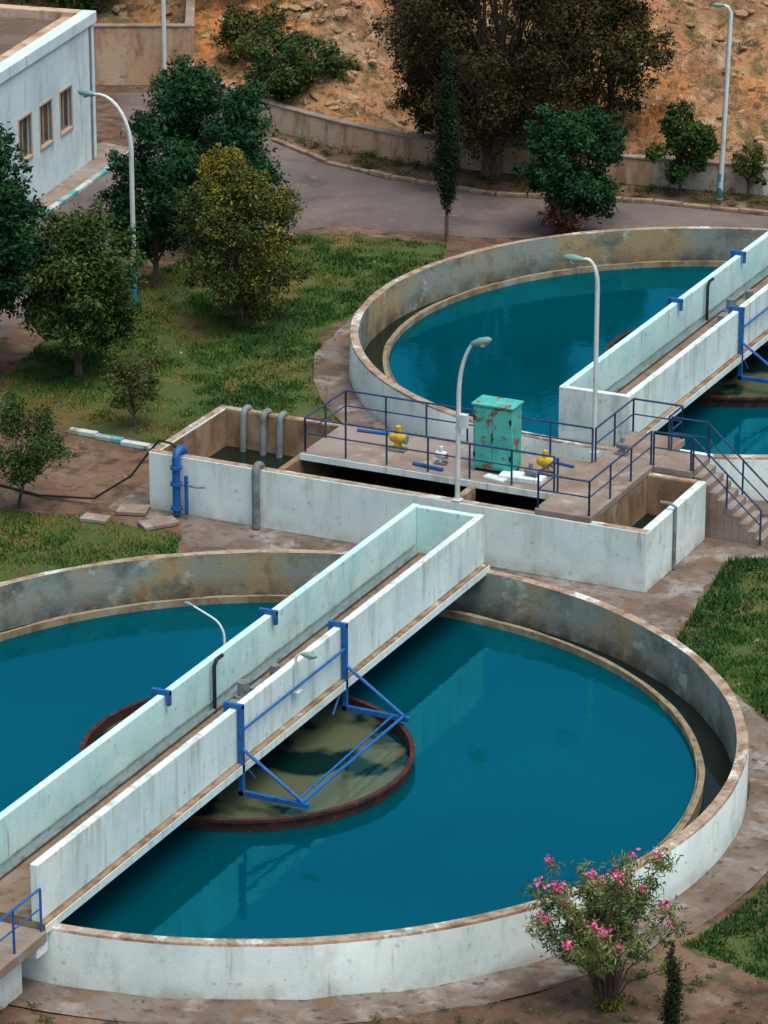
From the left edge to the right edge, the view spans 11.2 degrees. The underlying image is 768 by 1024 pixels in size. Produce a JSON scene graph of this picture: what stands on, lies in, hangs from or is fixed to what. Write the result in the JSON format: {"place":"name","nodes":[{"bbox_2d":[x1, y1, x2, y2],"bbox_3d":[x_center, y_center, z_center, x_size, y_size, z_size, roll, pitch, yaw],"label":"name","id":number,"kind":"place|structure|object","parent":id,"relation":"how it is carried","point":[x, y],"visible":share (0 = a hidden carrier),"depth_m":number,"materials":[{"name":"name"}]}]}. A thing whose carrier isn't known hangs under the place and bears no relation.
{"place":"outdoors","nodes":[
{"label":"outdoors","id":0,"kind":"place"},
{"bbox_2d":[36,142,128,212],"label":"pavement","id":1,"kind":"structure","parent":0,"point":[85,172],"depth_m":148.59,"materials":[{"name":"grey concrete"}]},
{"bbox_2d":[0,507,181,581],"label":"lawn","id":2,"kind":"structure","parent":0,"point":[34,569],"depth_m":112.54,"materials":[{"name":"plant"}]},
{"bbox_2d":[0,233,447,443],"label":"lawn","id":3,"kind":"structure","parent":0,"point":[177,391],"depth_m":128.24,"materials":[{"name":"plant"}]},
{"bbox_2d":[9,194,149,376],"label":"broadleaf tree","id":4,"kind":"object","parent":3,"relation":"on","point":[96,302],"visible":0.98,"depth_m":124.22,"materials":[{"name":"green plant"}]},
{"bbox_2d":[77,89,136,304],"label":"street lamp","id":5,"kind":"object","parent":3,"relation":"on","point":[85,93],"visible":0.87,"depth_m":131.13,"materials":[{"name":"metal"}]},
{"bbox_2d":[96,324,170,427],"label":"young tree","id":6,"kind":"object","parent":3,"relation":"on","point":[124,374],"visible":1,"depth_m":120.78,"materials":[{"name":"green plant"}]},
{"bbox_2d":[97,108,203,287],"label":"broadleaf tree","id":7,"kind":"object","parent":3,"relation":"on","point":[156,181],"visible":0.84,"depth_m":134.03,"materials":[{"name":"green plant"}]},
{"bbox_2d":[189,142,272,318],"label":"broadleaf tree","id":8,"kind":"object","parent":3,"relation":"on","point":[208,167],"visible":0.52,"depth_m":129.90,"materials":[{"name":"green plant"}]},
{"bbox_2d":[165,157,317,330],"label":"broadleaf tree","id":9,"kind":"object","parent":3,"relation":"on","point":[244,290],"visible":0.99,"depth_m":129.49,"materials":[{"name":"green plant"}]},
{"bbox_2d":[0,85,767,1023],"bbox_3d":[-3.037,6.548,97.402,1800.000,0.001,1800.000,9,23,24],"label":"ground","id":10,"kind":"structure","parent":0,"point":[94,467],"depth_m":115.25,"materials":[{"name":"brown soil"}]},
{"bbox_2d":[0,192,31,319],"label":"broadleaf tree","id":11,"kind":"object","parent":10,"relation":"on","point":[11,309],"visible":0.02,"depth_m":128.33,"materials":[{"name":"green plant"}]},
{"bbox_2d":[0,888,47,1010],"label":"bridge access platform","id":12,"kind":"structure","parent":10,"relation":"on","point":[19,943],"depth_m":85.80,"materials":[{"name":"grey concrete"}]},
{"bbox_2d":[0,121,59,321],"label":"broadleaf tree","id":13,"kind":"object","parent":10,"relation":"on","point":[17,227],"visible":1,"depth_m":123.14,"materials":[{"name":"green plant"}]},
{"bbox_2d":[0,389,78,509],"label":"young tree","id":14,"kind":"object","parent":10,"relation":"on","point":[30,461],"visible":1,"depth_m":114.01,"materials":[{"name":"green plant"}]},
{"bbox_2d":[3,110,96,201],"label":"wall","id":15,"kind":"structure","parent":10,"relation":"on","point":[59,160],"depth_m":147.34,"materials":[{"name":"white paint"}]},
{"bbox_2d":[1,122,18,172],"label":"wall pier","id":16,"kind":"structure","parent":15,"relation":"on","point":[14,128],"depth_m":142.50,"materials":[{"name":"white paint"}]},
{"bbox_2d":[0,24,94,131],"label":"wall","id":17,"kind":"structure","parent":16,"relation":"on","point":[32,87],"depth_m":144.89,"materials":[{"name":"white paint"}]},
{"bbox_2d":[18,111,31,121],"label":"window lintel","id":18,"kind":"structure","parent":17,"relation":"attached to","point":[24,116],"depth_m":143.11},
{"bbox_2d":[0,16,55,54],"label":"roof","id":19,"kind":"structure","parent":17,"relation":"on","point":[14,31],"depth_m":147.73,"materials":[{"name":"brown concrete"}]},
{"bbox_2d":[0,17,70,61],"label":"roof inner parapet","id":20,"kind":"structure","parent":19,"relation":"on","point":[30,39],"depth_m":145.69,"materials":[{"name":"beige concrete"}]},
{"bbox_2d":[0,4,81,19],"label":"roof parapet","id":21,"kind":"structure","parent":19,"relation":"on","point":[31,12],"depth_m":149.32,"materials":[{"name":"beige concrete"}]},
{"bbox_2d":[39,97,51,107],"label":"window lintel","id":22,"kind":"structure","parent":17,"relation":"attached to","point":[45,102],"depth_m":145.03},
{"bbox_2d":[0,10,96,83],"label":"roof parapet","id":23,"kind":"structure","parent":17,"relation":"on","point":[41,47],"depth_m":144.65,"materials":[{"name":"white concrete"}]},
{"bbox_2d":[48,100,52,139],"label":"window jamb","id":24,"kind":"object","parent":17,"relation":"attached to","point":[51,119],"depth_m":145.92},
{"bbox_2d":[59,94,61,133],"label":"window jamb","id":25,"kind":"object","parent":17,"relation":"attached to","point":[60,112],"depth_m":146.63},
{"bbox_2d":[62,92,63,129],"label":"window mullion","id":26,"kind":"structure","parent":17,"relation":"attached to","point":[62,111],"depth_m":147.32},
{"bbox_2d":[59,83,71,93],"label":"window lintel","id":27,"kind":"structure","parent":17,"relation":"attached to","point":[65,88],"depth_m":146.95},
{"bbox_2d":[68,86,72,125],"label":"window jamb","id":28,"kind":"object","parent":17,"relation":"attached to","point":[71,103],"depth_m":147.82,"materials":[{"name":"beige concrete"}]},
{"bbox_2d":[88,26,93,159],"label":"downpipe","id":29,"kind":"object","parent":17,"relation":"attached to","point":[91,89],"visible":0.81,"depth_m":149.62,"materials":[{"name":"grey metal"}]},
{"bbox_2d":[18,122,20,162],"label":"window jamb","id":30,"kind":"object","parent":15,"relation":"in","point":[19,135],"depth_m":142.80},
{"bbox_2d":[21,120,23,157],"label":"window mullion","id":31,"kind":"structure","parent":15,"relation":"in","point":[22,135],"depth_m":143.46},
{"bbox_2d":[19,117,27,156],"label":"window glass","id":32,"kind":"object","parent":15,"relation":"on","point":[25,138],"visible":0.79,"depth_m":143.81,"materials":[{"name":"grey glass"}]},
{"bbox_2d":[20,154,33,164],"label":"window sill","id":33,"kind":"structure","parent":15,"relation":"attached to","point":[28,156],"depth_m":144.05,"materials":[{"name":"beige concrete"}]},
{"bbox_2d":[28,113,32,153],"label":"window jamb","id":34,"kind":"object","parent":15,"relation":"in","point":[29,130],"depth_m":144.02,"materials":[{"name":"beige concrete"}]},
{"bbox_2d":[27,108,39,154],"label":"wall pier","id":35,"kind":"structure","parent":15,"relation":"on","point":[35,130],"depth_m":144.39,"materials":[{"name":"white paint"}]},
{"bbox_2d":[39,108,40,148],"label":"window jamb","id":36,"kind":"object","parent":15,"relation":"in","point":[40,127],"depth_m":144.78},
{"bbox_2d":[42,106,43,143],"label":"window mullion","id":37,"kind":"structure","parent":15,"relation":"in","point":[42,126],"depth_m":145.45},
{"bbox_2d":[40,103,48,144],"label":"window glass","id":38,"kind":"object","parent":15,"relation":"on","point":[45,112],"visible":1,"depth_m":145.68,"materials":[{"name":"grey glass"}]},
{"bbox_2d":[40,140,53,150],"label":"window sill","id":39,"kind":"structure","parent":15,"relation":"attached to","point":[46,144],"depth_m":145.63,"materials":[{"name":"beige concrete"}]},
{"bbox_2d":[47,95,59,139],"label":"wall pier","id":40,"kind":"structure","parent":15,"relation":"on","point":[56,117],"depth_m":146.28,"materials":[{"name":"white paint"}]},
{"bbox_2d":[60,90,67,129],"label":"window glass","id":41,"kind":"object","parent":15,"relation":"on","point":[65,98],"visible":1,"depth_m":147.58,"materials":[{"name":"black glass"}]},
{"bbox_2d":[60,126,73,136],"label":"window sill","id":42,"kind":"structure","parent":15,"relation":"attached to","point":[66,130],"depth_m":147.59,"materials":[{"name":"beige concrete"}]},
{"bbox_2d":[67,70,95,125],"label":"wall pier","id":43,"kind":"structure","parent":15,"relation":"on","point":[81,107],"depth_m":148.76,"materials":[{"name":"white paint"}]},
{"bbox_2d":[0,439,175,499],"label":"black hose","id":44,"kind":"object","parent":10,"relation":"on","point":[118,483],"visible":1,"depth_m":115.24,"materials":[{"name":"black rubber"}]},
{"bbox_2d":[68,427,155,451],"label":"painted kerb stones","id":45,"kind":"object","parent":10,"relation":"on","point":[96,435],"visible":0.81,"depth_m":120.53,"materials":[{"name":"white concrete"}]},
{"bbox_2d":[94,23,190,85],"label":"tall boundary wall","id":46,"kind":"structure","parent":10,"relation":"on","point":[127,54],"depth_m":161.08,"materials":[{"name":"grey concrete"}]},
{"bbox_2d":[161,0,166,88],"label":"street lamp","id":47,"kind":"object","parent":10,"relation":"on","point":[163,30],"visible":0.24,"depth_m":160.42,"materials":[{"name":"metal"}]},
{"bbox_2d":[185,0,194,60],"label":"tall boundary wall","id":48,"kind":"structure","parent":10,"relation":"on","point":[190,12],"depth_m":162.17,"materials":[{"name":"grey concrete"}]},
{"bbox_2d":[130,50,290,228],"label":"broadleaf tree","id":49,"kind":"object","parent":10,"relation":"on","point":[187,99],"visible":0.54,"depth_m":138.11,"materials":[{"name":"green plant"}]},
{"bbox_2d":[0,666,767,1023],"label":"ground weeds","id":50,"kind":"object","parent":10,"relation":"on","point":[696,980],"visible":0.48,"depth_m":86.04,"materials":[{"name":"green plant"}]},
{"bbox_2d":[11,181,758,1019],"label":"ground stones","id":51,"kind":"object","parent":10,"relation":"on","point":[261,385],"visible":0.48,"depth_m":111.69,"materials":[{"name":"grey stone"}]},
{"bbox_2d":[9,694,767,1023],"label":"tank apron","id":52,"kind":"object","parent":10,"relation":"on","point":[737,870],"visible":0.56,"depth_m":86.53,"materials":[{"name":"concrete"}]},
{"bbox_2d":[0,549,748,999],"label":"circular settling tank","id":53,"kind":"object","parent":52,"relation":"on","point":[560,725],"visible":0.71,"depth_m":96.34,"materials":[{"name":"white paint"}]},
{"bbox_2d":[0,503,489,932],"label":"concrete walkway bridge","id":54,"kind":"structure","parent":53,"relation":"on","point":[86,824],"depth_m":95.31,"materials":[{"name":"white concrete"}]},
{"bbox_2d":[184,601,225,644],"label":"walkway lamp","id":55,"kind":"object","parent":54,"relation":"attached to","point":[187,603],"visible":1,"depth_m":97.65,"materials":[{"name":"metal"}]},
{"bbox_2d":[292,652,316,693],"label":"walkway lamp","id":56,"kind":"object","parent":54,"relation":"attached to","point":[309,655],"visible":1,"depth_m":96.17,"materials":[{"name":"metal"}]},
{"bbox_2d":[188,61,652,186],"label":"retaining wall","id":57,"kind":"structure","parent":10,"relation":"on","point":[382,142],"depth_m":150.87,"materials":[{"name":"grey concrete"}]},
{"bbox_2d":[426,40,464,241],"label":"cypress tree","id":58,"kind":"object","parent":10,"relation":"on","point":[447,160],"visible":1,"depth_m":139.19,"materials":[{"name":"green plant"}]},
{"bbox_2d":[360,0,622,180],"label":"pepper tree","id":59,"kind":"object","parent":10,"relation":"on","point":[489,106],"visible":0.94,"depth_m":145.53,"materials":[{"name":"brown plant"}]},
{"bbox_2d":[269,128,767,209],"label":"verge weeds","id":60,"kind":"object","parent":10,"relation":"on","point":[368,161],"visible":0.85,"depth_m":148.29,"materials":[{"name":"green plant"}]},
{"bbox_2d":[271,137,767,215],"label":"roadside kerb","id":61,"kind":"structure","parent":10,"relation":"on","point":[322,159],"depth_m":146.25,"materials":[{"name":"concrete"}]},
{"bbox_2d":[312,317,767,516],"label":"tank apron","id":62,"kind":"object","parent":10,"relation":"on","point":[333,352],"visible":0.33,"depth_m":125.74,"materials":[{"name":"concrete"}]},
{"bbox_2d":[349,226,767,499],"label":"circular settling tank","id":63,"kind":"object","parent":62,"relation":"on","point":[527,306],"visible":0.57,"depth_m":129.69,"materials":[{"name":"white paint"}]},
{"bbox_2d":[558,231,767,445],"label":"concrete walkway bridge","id":64,"kind":"structure","parent":63,"relation":"on","point":[691,345],"depth_m":121.53,"materials":[{"name":"white concrete"}]},
{"bbox_2d":[536,181,597,233],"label":"dry shrub","id":65,"kind":"object","parent":10,"relation":"on","point":[560,218],"visible":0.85,"depth_m":140.56,"materials":[{"name":"brown plant"}]},
{"bbox_2d":[510,102,629,225],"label":"broadleaf tree","id":66,"kind":"object","parent":10,"relation":"on","point":[560,139],"visible":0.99,"depth_m":140.04,"materials":[{"name":"green plant"}]},
{"bbox_2d":[518,841,693,1012],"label":"oleander bush","id":67,"kind":"object","parent":10,"relation":"on","point":[604,946],"visible":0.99,"depth_m":84.87,"materials":[{"name":"green plant"}]},
{"bbox_2d":[655,940,686,1023],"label":"cypress tree","id":68,"kind":"object","parent":10,"relation":"on","point":[670,1015],"visible":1,"depth_m":84.00,"materials":[{"name":"green plant"}]},
{"bbox_2d":[644,99,719,195],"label":"young tree","id":69,"kind":"object","parent":10,"relation":"on","point":[698,139],"visible":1,"depth_m":145.09,"materials":[{"name":"green plant"}]},
{"bbox_2d":[652,156,767,195],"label":"retaining wall","id":70,"kind":"structure","parent":10,"relation":"on","point":[702,181],"depth_m":146.56,"materials":[{"name":"grey concrete"}]},
{"bbox_2d":[713,3,732,199],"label":"street lamp","id":71,"kind":"object","parent":10,"relation":"on","point":[720,180],"visible":1,"depth_m":144.40,"materials":[{"name":"metal"}]},
{"bbox_2d":[729,144,766,197],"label":"young tree","id":72,"kind":"object","parent":10,"relation":"on","point":[741,165],"visible":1,"depth_m":145.31,"materials":[{"name":"green plant"}]},
{"bbox_2d":[0,0,767,163],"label":"hill","id":73,"kind":"structure","parent":0,"point":[707,76],"depth_m":154.69,"materials":[{"name":"orange soil"}]},
{"bbox_2d":[9,0,106,14],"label":"broadleaf tree","id":74,"kind":"object","parent":73,"relation":"on","point":[74,3],"visible":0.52,"depth_m":165.98,"materials":[{"name":"green plant"}]},
{"bbox_2d":[209,0,287,67],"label":"hillside shrub","id":75,"kind":"object","parent":73,"relation":"on","point":[243,38],"visible":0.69,"depth_m":159.40,"materials":[{"name":"green plant"}]},
{"bbox_2d":[240,20,358,101],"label":"hillside shrub","id":76,"kind":"object","parent":73,"relation":"on","point":[291,73],"visible":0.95,"depth_m":154.86,"materials":[{"name":"green plant"}]},
{"bbox_2d":[245,0,519,133],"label":"hillside rocks","id":77,"kind":"object","parent":73,"relation":"on","point":[341,13],"visible":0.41,"depth_m":157.09,"materials":[{"name":"beige stone"}]},
{"bbox_2d":[13,0,767,154],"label":"hillside scrub","id":78,"kind":"object","parent":73,"relation":"on","point":[375,64],"visible":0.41,"depth_m":154.64,"materials":[{"name":"green plant"}]},
{"bbox_2d":[18,0,767,162],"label":"hillside rocks","id":79,"kind":"object","parent":73,"relation":"on","point":[740,14],"visible":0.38,"depth_m":155.03,"materials":[{"name":"stone"}]},
{"bbox_2d":[385,0,493,134],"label":"pepper tree","id":80,"kind":"object","parent":73,"relation":"on","point":[421,122],"visible":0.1,"depth_m":148.98,"materials":[{"name":"brown plant"}]},
{"bbox_2d":[532,0,680,135],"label":"pepper tree","id":81,"kind":"object","parent":73,"relation":"on","point":[623,59],"visible":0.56,"depth_m":147.19,"materials":[{"name":"brown plant"}]},
{"bbox_2d":[0,91,767,337],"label":"asphalt road","id":82,"kind":"structure","parent":0,"point":[331,195],"depth_m":144.49,"materials":[{"name":"grey asphalt"}]},
{"bbox_2d":[36,147,136,222],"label":"painted roadside kerb","id":83,"kind":"structure","parent":82,"relation":"on","point":[64,199],"depth_m":146.50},
{"bbox_2d":[108,483,767,638],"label":"chamber apron paving","id":84,"kind":"structure","parent":0,"point":[669,599],"depth_m":111.51,"materials":[{"name":"concrete"}]},
{"bbox_2d":[79,443,179,530],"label":"broken concrete slabs","id":85,"kind":"structure","parent":84,"relation":"on","point":[143,510],"depth_m":114.00,"materials":[{"name":"beige concrete"}]},
{"bbox_2d":[149,405,767,592],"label":"concrete inlet chamber","id":86,"kind":"object","parent":84,"relation":"on","point":[323,487],"visible":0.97,"depth_m":112.52,"materials":[{"name":"white concrete"}]},
{"bbox_2d":[170,445,204,514],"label":"blue inlet pipe","id":87,"kind":"object","parent":86,"relation":"attached to","point":[176,483],"visible":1,"depth_m":113.92,"materials":[{"name":"metal"}]},
{"bbox_2d":[240,404,252,451],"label":"grey drain pipe","id":88,"kind":"object","parent":86,"relation":"attached to","point":[245,409],"visible":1,"depth_m":117.69,"materials":[{"name":"grey metal"}]},
{"bbox_2d":[252,461,264,528],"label":"grey overflow pipe","id":89,"kind":"object","parent":86,"relation":"attached to","point":[257,466],"visible":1,"depth_m":113.00,"materials":[{"name":"grey metal"}]},
{"bbox_2d":[260,408,272,455],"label":"grey drain pipe","id":90,"kind":"object","parent":86,"relation":"attached to","point":[263,420],"visible":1,"depth_m":117.36,"materials":[{"name":"grey metal"}]},
{"bbox_2d":[276,411,288,457],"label":"grey drain pipe","id":91,"kind":"object","parent":86,"relation":"attached to","point":[279,433],"visible":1,"depth_m":117.16,"materials":[{"name":"grey metal"}]},
{"bbox_2d":[388,425,408,452],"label":"yellow valve actuator","id":92,"kind":"object","parent":86,"relation":"on","point":[398,439],"visible":0.87,"depth_m":113.79,"materials":[{"name":"paint"}]},
{"bbox_2d":[434,446,447,465],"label":"white pump motor","id":93,"kind":"object","parent":86,"relation":"on","point":[440,460],"visible":1,"depth_m":112.81,"materials":[{"name":"paint"}]},
{"bbox_2d":[357,428,574,470],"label":"loose blue pipes","id":94,"kind":"object","parent":86,"relation":"on","point":[423,464],"visible":0.72,"depth_m":112.77,"materials":[{"name":"metal"}]},
{"bbox_2d":[451,337,491,501],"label":"street lamp","id":95,"kind":"object","parent":86,"relation":"on","point":[462,420],"visible":1,"depth_m":109.58,"materials":[{"name":"metal"}]},
{"bbox_2d":[471,395,523,473],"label":"electrical cabinet","id":96,"kind":"object","parent":86,"relation":"on","point":[497,421],"visible":0.99,"depth_m":111.82,"materials":[{"name":"metal"}]},
{"bbox_2d":[483,470,546,484],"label":"concrete block","id":97,"kind":"object","parent":86,"relation":"on","point":[503,476],"depth_m":111.54,"materials":[{"name":"white concrete"}]},
{"bbox_2d":[524,463,537,476],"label":"grey valve actuator","id":98,"kind":"object","parent":86,"relation":"on","point":[530,473],"visible":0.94,"depth_m":111.44,"materials":[{"name":"paint"}]},
{"bbox_2d":[304,390,767,544],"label":"steel railing","id":99,"kind":"object","parent":86,"relation":"on","point":[652,433],"visible":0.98,"depth_m":112.83,"materials":[{"name":"blue metal"}]},
{"bbox_2d":[536,450,555,476],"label":"yellow valve actuator","id":100,"kind":"object","parent":86,"relation":"on","point":[543,461],"visible":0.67,"depth_m":111.93,"materials":[{"name":"paint"}]},
{"bbox_2d":[563,254,599,453],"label":"street lamp","id":101,"kind":"object","parent":86,"relation":"on","point":[572,258],"visible":1,"depth_m":112.44,"materials":[{"name":"metal"}]},
{"bbox_2d":[615,436,629,455],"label":"valve","id":102,"kind":"object","parent":86,"relation":"on","point":[622,445],"visible":0.93,"depth_m":113.46,"materials":[{"name":"paint"}]},
{"bbox_2d":[660,500,676,568],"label":"wall conduit pipe","id":103,"kind":"object","parent":86,"relation":"attached to","point":[674,532],"depth_m":110.00,"materials":[{"name":"white metal"}]},
{"bbox_2d":[675,554,767,722],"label":"lawn","id":104,"kind":"structure","parent":0,"point":[743,650],"depth_m":106.18,"materials":[{"name":"plant"}]},
{"bbox_2d":[682,878,767,978],"bbox_3d":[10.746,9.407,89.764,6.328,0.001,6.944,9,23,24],"label":"lawn","id":105,"kind":"structure","parent":0,"point":[739,948],"depth_m":88.83,"materials":[{"name":"plant"}]}
]}

